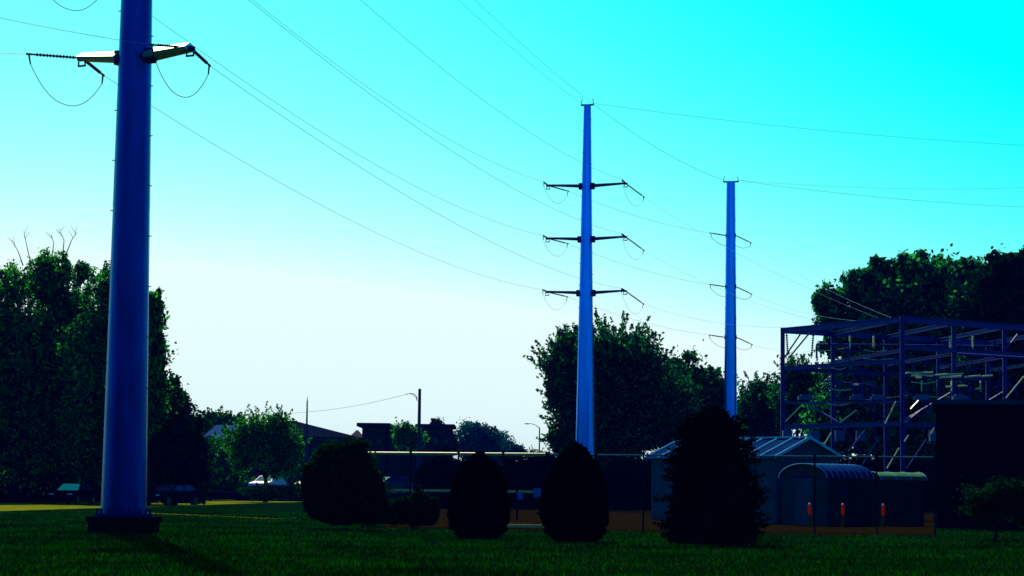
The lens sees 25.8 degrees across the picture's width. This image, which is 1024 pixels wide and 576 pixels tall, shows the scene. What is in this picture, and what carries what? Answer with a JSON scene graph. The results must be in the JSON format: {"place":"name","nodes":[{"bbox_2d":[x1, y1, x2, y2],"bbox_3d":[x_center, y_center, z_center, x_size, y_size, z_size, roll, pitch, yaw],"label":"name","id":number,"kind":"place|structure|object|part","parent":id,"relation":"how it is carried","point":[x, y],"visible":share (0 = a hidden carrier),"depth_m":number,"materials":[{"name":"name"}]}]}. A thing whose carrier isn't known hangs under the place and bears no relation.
{"place":"outdoors","nodes":[
{"label":"outdoors","id":0,"kind":"place"},
{"bbox_2d":[0,501,301,510],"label":"road","id":1,"kind":"structure","parent":0,"point":[35,507],"depth_m":140.53,"materials":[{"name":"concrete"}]},
{"bbox_2d":[47,483,96,504],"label":"parked car","id":2,"kind":"object","parent":1,"relation":"on","point":[76,493],"visible":1,"depth_m":146.56,"materials":[{"name":"paint"}]},
{"bbox_2d":[147,484,202,505],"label":"parked car","id":3,"kind":"object","parent":1,"relation":"on","point":[170,494],"visible":0.84,"depth_m":144.90,"materials":[{"name":"paint"}]},
{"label":"side window","id":4,"kind":"part","parent":3,"relation":"part of","materials":[{"name":"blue glass"}]},
{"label":"side window","id":5,"kind":"part","parent":3,"relation":"part of","materials":[{"name":"blue glass"}]},
{"bbox_2d":[153,513,299,519],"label":"footpath","id":6,"kind":"structure","parent":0,"point":[208,515],"depth_m":103.89,"materials":[{"name":"grey concrete"}]},
{"bbox_2d":[204,425,255,488],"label":"house","id":7,"kind":"structure","parent":0,"point":[217,429],"depth_m":237.06,"materials":[{"name":"blue"}]},
{"bbox_2d":[204,491,412,500],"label":"parking lot","id":8,"kind":"structure","parent":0,"point":[224,495],"depth_m":194.14,"materials":[{"name":"grey asphalt"}]},
{"bbox_2d":[248,476,286,485],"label":"parked car","id":9,"kind":"object","parent":8,"relation":"on","point":[259,480],"visible":0.44,"depth_m":198.53,"materials":[{"name":"paint"}]},
{"bbox_2d":[383,477,413,492],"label":"parked car","id":10,"kind":"object","parent":8,"relation":"on","point":[404,482],"visible":0.38,"depth_m":198.81,"materials":[{"name":"paint"}]},
{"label":"side window","id":11,"kind":"part","parent":10,"relation":"part of","materials":[{"name":"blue glass"}]},
{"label":"side window","id":12,"kind":"part","parent":10,"relation":"part of","materials":[{"name":"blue glass"}]},
{"bbox_2d":[357,423,455,492],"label":"flat roofed building","id":13,"kind":"structure","parent":0,"point":[380,434],"depth_m":262.72,"materials":[{"name":"black concrete"}]},
{"bbox_2d":[376,438,380,444],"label":"window","id":14,"kind":"structure","parent":13,"relation":"in","point":[378,440],"depth_m":261.35,"materials":[{"name":"blue glass"}]},
{"bbox_2d":[432,438,437,444],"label":"window","id":15,"kind":"structure","parent":13,"relation":"in","point":[434,440],"depth_m":263.15,"materials":[{"name":"blue glass"}]},
{"bbox_2d":[443,438,448,444],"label":"window","id":16,"kind":"structure","parent":13,"relation":"in","point":[445,440],"depth_m":263.15,"materials":[{"name":"blue glass"}]},
{"bbox_2d":[0,501,1023,575],"bbox_3d":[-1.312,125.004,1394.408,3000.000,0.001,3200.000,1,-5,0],"label":"lawn","id":17,"kind":"structure","parent":0,"point":[282,506],"depth_m":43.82,"materials":[{"name":"plant"}]},
{"bbox_2d":[0,456,24,500],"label":"bush","id":18,"kind":"object","parent":17,"relation":"on","point":[3,496],"visible":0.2,"depth_m":165.93,"materials":[{"name":"green plant"}]},
{"bbox_2d":[5,458,54,501],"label":"bush","id":19,"kind":"object","parent":17,"relation":"on","point":[37,495],"visible":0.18,"depth_m":165.96,"materials":[{"name":"green plant"}]},
{"bbox_2d":[0,259,78,501],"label":"willow tree","id":20,"kind":"object","parent":17,"relation":"on","point":[27,431],"visible":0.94,"depth_m":159.23,"materials":[{"name":"green plant"}]},
{"bbox_2d":[7,226,100,501],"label":"willow tree","id":21,"kind":"object","parent":17,"relation":"on","point":[52,276],"visible":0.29,"depth_m":164.43,"materials":[{"name":"green plant"}]},
{"bbox_2d":[40,260,110,489],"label":"willow tree","id":22,"kind":"object","parent":17,"relation":"on","point":[88,334],"visible":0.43,"depth_m":156.41,"materials":[{"name":"green plant"}]},
{"bbox_2d":[0,499,236,504],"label":"kerb","id":23,"kind":"structure","parent":17,"relation":"on","point":[79,503],"depth_m":149.92,"materials":[{"name":"concrete"}]},
{"bbox_2d":[85,516,161,534],"bbox_3d":[-11.376,6.973,65.630,2.240,0.552,2.240,1,-5,0],"label":"pole foundation","id":24,"kind":"object","parent":17,"relation":"on","point":[96,524],"visible":0.78,"depth_m":64.72,"materials":[{"name":"concrete"}]},
{"bbox_2d":[26,0,210,516],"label":"transmission pole","id":25,"kind":"object","parent":24,"relation":"on","point":[124,481],"visible":1,"depth_m":65.88,"materials":[{"name":"metal"}]},
{"bbox_2d":[2,18,148,44],"bbox_3d":[-13.764,-7.589,63.286,7.865,0.437,0.012,4,-6,-37],"label":"power line","id":26,"kind":"object","parent":25,"relation":"attached to","point":[75,32],"visible":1,"depth_m":64.21,"materials":[{"name":"metal"}]},
{"bbox_2d":[212,67,616,287],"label":"power line","id":27,"kind":"object","parent":25,"relation":"attached to","point":[386,183],"visible":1,"depth_m":87.34,"materials":[{"name":"metal"}]},
{"bbox_2d":[0,502,301,512],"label":"kerb","id":28,"kind":"structure","parent":17,"relation":"on","point":[179,506],"depth_m":138.74,"materials":[{"name":"concrete"}]},
{"bbox_2d":[147,286,178,491],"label":"leafy tree","id":29,"kind":"object","parent":17,"relation":"on","point":[158,382],"visible":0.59,"depth_m":149.32,"materials":[{"name":"green plant"}]},
{"bbox_2d":[100,370,229,504],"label":"leafy tree","id":30,"kind":"object","parent":17,"relation":"on","point":[179,446],"visible":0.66,"depth_m":153.02,"materials":[{"name":"green plant"}]},
{"bbox_2d":[202,405,247,434],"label":"tree","id":31,"kind":"object","parent":17,"relation":"on","point":[220,418],"visible":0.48,"depth_m":299.12,"materials":[{"name":"green plant"}]},
{"bbox_2d":[204,431,255,490],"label":"leafy tree","id":32,"kind":"object","parent":17,"relation":"on","point":[230,484],"visible":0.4,"depth_m":203.36,"materials":[{"name":"green plant"}]},
{"bbox_2d":[214,401,311,501],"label":"leafy tree","id":33,"kind":"object","parent":17,"relation":"on","point":[273,447],"visible":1,"depth_m":183.46,"materials":[{"name":"green plant"}]},
{"bbox_2d":[235,479,301,501],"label":"hedge","id":34,"kind":"object","parent":17,"relation":"on","point":[275,491],"visible":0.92,"depth_m":178.63,"materials":[{"name":"green plant"}]},
{"bbox_2d":[203,421,359,484],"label":"house","id":35,"kind":"structure","parent":17,"relation":"on","point":[316,434],"depth_m":284.39,"materials":[{"name":"grey"}]},
{"bbox_2d":[305,397,307,462],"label":"utility pole","id":36,"kind":"object","parent":17,"relation":"on","point":[306,448],"visible":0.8,"depth_m":149.65,"materials":[{"name":"wood"}]},
{"bbox_2d":[292,433,397,528],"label":"bush","id":37,"kind":"object","parent":17,"relation":"on","point":[342,484],"visible":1,"depth_m":72.78,"materials":[{"name":"green plant"}]},
{"bbox_2d":[353,430,361,440],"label":"house","id":38,"kind":"structure","parent":17,"relation":"on","point":[357,433],"depth_m":291.26,"materials":[{"name":"brown"}]},
{"bbox_2d":[384,495,415,525],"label":"bush","id":39,"kind":"object","parent":17,"relation":"on","point":[405,511],"visible":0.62,"depth_m":74.43,"materials":[{"name":"green plant"}]},
{"bbox_2d":[390,416,430,492],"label":"tree","id":40,"kind":"object","parent":17,"relation":"on","point":[404,435],"visible":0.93,"depth_m":238.92,"materials":[{"name":"green plant"}]},
{"bbox_2d":[405,389,420,475],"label":"utility pole","id":41,"kind":"object","parent":17,"relation":"on","point":[419,426],"visible":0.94,"depth_m":204.53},
{"bbox_2d":[297,395,401,412],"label":"power line","id":42,"kind":"object","parent":41,"relation":"attached to","point":[350,406],"visible":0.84,"depth_m":208.84,"materials":[{"name":"metal"}]},
{"bbox_2d":[406,484,440,528],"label":"bush","id":43,"kind":"object","parent":17,"relation":"on","point":[426,508],"visible":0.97,"depth_m":74.92,"materials":[{"name":"green plant"}]},
{"bbox_2d":[412,446,462,507],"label":"bush","id":44,"kind":"object","parent":17,"relation":"on","point":[435,471],"visible":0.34,"depth_m":148.42,"materials":[{"name":"green plant"}]},
{"bbox_2d":[430,417,459,452],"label":"tree","id":45,"kind":"object","parent":17,"relation":"on","point":[455,436],"visible":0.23,"depth_m":299.44,"materials":[{"name":"green plant"}]},
{"bbox_2d":[361,450,547,529],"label":"chain link fence","id":46,"kind":"object","parent":17,"relation":"on","point":[502,454],"visible":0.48,"depth_m":76.06,"materials":[{"name":"metal"}]},
{"bbox_2d":[517,492,522,499],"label":"fence sign","id":47,"kind":"object","parent":46,"relation":"attached to","point":[519,495],"visible":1,"depth_m":75.37,"materials":[{"name":"blue metal"}]},
{"bbox_2d":[533,488,540,496],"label":"fence sign","id":48,"kind":"object","parent":46,"relation":"attached to","point":[536,492],"visible":0.98,"depth_m":75.28,"materials":[{"name":"blue metal"}]},
{"bbox_2d":[447,451,512,538],"bbox_3d":[-0.910,5.905,63.718,1.913,2.551,1.972,1,-5,0],"label":"clipped shrub","id":49,"kind":"object","parent":17,"relation":"on","point":[478,504],"visible":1,"depth_m":63.17,"materials":[{"name":"green plant"}]},
{"bbox_2d":[453,417,513,459],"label":"tree","id":50,"kind":"object","parent":17,"relation":"on","point":[477,436],"visible":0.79,"depth_m":328.08,"materials":[{"name":"green plant"}]},
{"bbox_2d":[454,450,515,500],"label":"bush","id":51,"kind":"object","parent":17,"relation":"on","point":[499,465],"visible":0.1,"depth_m":148.95,"materials":[{"name":"green plant"}]},
{"bbox_2d":[493,430,537,462],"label":"tree","id":52,"kind":"object","parent":17,"relation":"on","point":[516,447],"visible":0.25,"depth_m":343.81,"materials":[{"name":"green plant"}]},
{"bbox_2d":[525,423,539,450],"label":"street light","id":53,"kind":"object","parent":17,"relation":"on","point":[539,434],"visible":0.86,"depth_m":309.36,"materials":[{"name":"grey metal"}]},
{"bbox_2d":[517,445,558,508],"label":"bush","id":54,"kind":"object","parent":17,"relation":"on","point":[552,462],"visible":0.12,"depth_m":148.60,"materials":[{"name":"green plant"}]},
{"bbox_2d":[536,441,609,542],"bbox_3d":[1.665,5.548,60.727,2.055,2.818,2.006,1,-5,0],"label":"clipped shrub","id":55,"kind":"object","parent":17,"relation":"on","point":[573,505],"visible":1,"depth_m":60.16,"materials":[{"name":"green plant"}]},
{"bbox_2d":[540,441,611,504],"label":"bush","id":56,"kind":"object","parent":17,"relation":"on","point":[606,479],"visible":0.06,"depth_m":148.70,"materials":[{"name":"green plant"}]},
{"bbox_2d":[542,99,644,458],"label":"transmission pole","id":57,"kind":"object","parent":17,"relation":"on","point":[585,293],"visible":0.98,"depth_m":150.21,"materials":[{"name":"metal"}]},
{"bbox_2d":[105,76,542,289],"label":"power line","id":58,"kind":"object","parent":57,"relation":"attached to","point":[305,196],"visible":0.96,"depth_m":91.58,"materials":[{"name":"metal"}]},
{"bbox_2d":[154,17,534,233],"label":"power line","id":59,"kind":"object","parent":57,"relation":"attached to","point":[309,124],"visible":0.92,"depth_m":91.28,"materials":[{"name":"metal"}]},
{"bbox_2d":[253,0,527,176],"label":"power line","id":60,"kind":"object","parent":57,"relation":"attached to","point":[376,93],"visible":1,"depth_m":103.11,"materials":[{"name":"metal"}]},
{"bbox_2d":[249,0,620,233],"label":"power line","id":61,"kind":"object","parent":57,"relation":"attached to","point":[402,117],"visible":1,"depth_m":89.34,"materials":[{"name":"metal"}]},
{"bbox_2d":[361,0,621,179],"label":"power line","id":62,"kind":"object","parent":57,"relation":"attached to","point":[466,87],"visible":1,"depth_m":101.58,"materials":[{"name":"metal"}]},
{"bbox_2d":[460,1,580,102],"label":"power line","id":63,"kind":"object","parent":57,"relation":"attached to","point":[513,49],"visible":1,"depth_m":127.84,"materials":[{"name":"metal"}]},
{"bbox_2d":[491,15,591,102],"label":"power line","id":64,"kind":"object","parent":57,"relation":"attached to","point":[533,54],"visible":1,"depth_m":129.63,"materials":[{"name":"metal"}]},
{"bbox_2d":[595,105,721,179],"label":"power line","id":65,"kind":"object","parent":57,"relation":"attached to","point":[651,144],"visible":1,"depth_m":159.05,"materials":[{"name":"metal"}]},
{"bbox_2d":[647,199,876,317],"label":"power line","id":66,"kind":"object","parent":57,"relation":"attached to","point":[762,266],"visible":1,"depth_m":134.74,"materials":[{"name":"metal"}]},
{"bbox_2d":[593,103,1010,144],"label":"power line","id":67,"kind":"object","parent":57,"relation":"attached to","point":[803,128],"visible":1,"depth_m":161.39,"materials":[{"name":"metal"}]},
{"bbox_2d":[522,308,708,505],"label":"maple tree","id":68,"kind":"object","parent":17,"relation":"on","point":[640,407],"visible":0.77,"depth_m":170.19,"materials":[{"name":"green plant"}]},
{"bbox_2d":[637,445,662,509],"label":"bush","id":69,"kind":"object","parent":17,"relation":"on","point":[647,467],"visible":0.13,"depth_m":148.43,"materials":[{"name":"green plant"}]},
{"bbox_2d":[663,339,748,436],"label":"leafy tree","id":70,"kind":"object","parent":17,"relation":"on","point":[709,379],"visible":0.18,"depth_m":176.83,"materials":[{"name":"green plant"}]},
{"bbox_2d":[653,405,771,544],"bbox_3d":[5.394,5.107,60.265,3.223,3.939,3.367,1,-5,0],"label":"evergreen tree","id":71,"kind":"object","parent":17,"relation":"on","point":[713,498],"visible":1,"depth_m":59.51,"materials":[{"name":"green plant"}]},
{"bbox_2d":[709,177,752,419],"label":"transmission pole","id":72,"kind":"object","parent":17,"relation":"on","point":[730,376],"visible":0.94,"depth_m":168.24,"materials":[{"name":"blue metal"}]},
{"bbox_2d":[738,180,1015,206],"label":"power line","id":73,"kind":"object","parent":72,"relation":"attached to","point":[872,196],"visible":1,"depth_m":176.82,"materials":[{"name":"metal"}]},
{"bbox_2d":[740,180,1023,188],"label":"power line","id":74,"kind":"object","parent":72,"relation":"attached to","point":[861,187],"visible":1,"depth_m":178.03,"materials":[{"name":"metal"}]},
{"bbox_2d":[548,451,935,536],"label":"chain link fence","id":75,"kind":"object","parent":17,"relation":"on","point":[814,490],"visible":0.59,"depth_m":73.38,"materials":[{"name":"metal"}]},
{"bbox_2d":[737,370,794,438],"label":"leafy tree","id":76,"kind":"object","parent":17,"relation":"on","point":[755,410],"visible":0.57,"depth_m":198.15,"materials":[{"name":"green plant"}]},
{"bbox_2d":[762,352,830,445],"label":"leafy tree","id":77,"kind":"object","parent":17,"relation":"on","point":[797,383],"visible":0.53,"depth_m":194.09,"materials":[{"name":"green plant"}]},
{"bbox_2d":[839,446,881,471],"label":"bush","id":78,"kind":"object","parent":17,"relation":"on","point":[858,461],"visible":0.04,"depth_m":148.80,"materials":[{"name":"green plant"}]},
{"bbox_2d":[792,243,970,460],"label":"poplar tree","id":79,"kind":"object","parent":17,"relation":"on","point":[913,284],"visible":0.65,"depth_m":173.20,"materials":[{"name":"green plant"}]},
{"bbox_2d":[870,450,915,472],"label":"bush","id":80,"kind":"object","parent":17,"relation":"on","point":[895,467],"visible":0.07,"depth_m":148.89,"materials":[{"name":"green plant"}]},
{"bbox_2d":[930,253,986,399],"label":"poplar tree","id":81,"kind":"object","parent":17,"relation":"on","point":[962,278],"visible":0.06,"depth_m":181.46,"materials":[{"name":"green plant"}]},
{"bbox_2d":[931,399,1023,529],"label":"dark building","id":82,"kind":"structure","parent":17,"relation":"on","point":[979,443],"depth_m":86.45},
{"bbox_2d":[947,243,1023,399],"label":"poplar tree","id":83,"kind":"object","parent":17,"relation":"on","point":[997,290],"visible":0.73,"depth_m":167.36,"materials":[{"name":"green plant"}]},
{"bbox_2d":[952,475,1023,541],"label":"young tree","id":84,"kind":"object","parent":17,"relation":"on","point":[988,502],"visible":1,"depth_m":66.43,"materials":[{"name":"green plant"}]},
{"bbox_2d":[0,0,1023,460],"label":"sky","id":85,"kind":"structure","parent":0,"point":[274,295],"materials":[{"name":"blue"}]},
{"bbox_2d":[384,508,933,535],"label":"gravel yard","id":86,"kind":"structure","parent":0,"point":[620,523],"depth_m":89.25,"materials":[{"name":"gravel"}]},
{"bbox_2d":[383,489,541,519],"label":"guard rail","id":87,"kind":"object","parent":86,"relation":"on","point":[447,490],"visible":0.32,"depth_m":99.56,"materials":[{"name":"metal"}]},
{"bbox_2d":[507,524,544,527],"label":"kerb edging","id":88,"kind":"object","parent":86,"relation":"on","point":[525,525],"visible":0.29,"depth_m":81.49,"materials":[{"name":"grey concrete"}]},
{"bbox_2d":[644,436,844,523],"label":"gabled shed","id":89,"kind":"structure","parent":86,"relation":"on","point":[798,445],"depth_m":97.89,"materials":[{"name":"grey metal"}]},
{"bbox_2d":[808,503,810,526],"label":"bollard","id":90,"kind":"object","parent":86,"relation":"on","point":[809,515],"visible":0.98,"depth_m":88.80,"materials":[{"name":"plastic"}]},
{"bbox_2d":[778,463,873,525],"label":"barrel roof hut","id":91,"kind":"object","parent":86,"relation":"on","point":[828,484],"visible":0.9,"depth_m":93.59,"materials":[{"name":"grey metal"}]},
{"bbox_2d":[795,478,813,524],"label":"door","id":92,"kind":"structure","parent":91,"relation":"in","point":[800,486],"depth_m":93.44,"materials":[{"name":"metal"}]},
{"bbox_2d":[841,503,844,527],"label":"bollard","id":93,"kind":"object","parent":86,"relation":"on","point":[842,517],"visible":0.95,"depth_m":88.82,"materials":[{"name":"plastic"}]},
{"bbox_2d":[881,504,884,527],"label":"bollard","id":94,"kind":"object","parent":86,"relation":"on","point":[883,513],"visible":0.94,"depth_m":88.81,"materials":[{"name":"plastic"}]},
{"bbox_2d":[871,472,926,525],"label":"barrel roof hut","id":95,"kind":"object","parent":86,"relation":"on","point":[896,496],"visible":0.82,"depth_m":94.88,"materials":[{"name":"grey metal"}]},
{"bbox_2d":[780,316,1023,471],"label":"substation frame","id":96,"kind":"object","parent":86,"relation":"on","point":[953,339],"visible":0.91,"depth_m":118.31,"materials":[{"name":"metal"}]}
]}

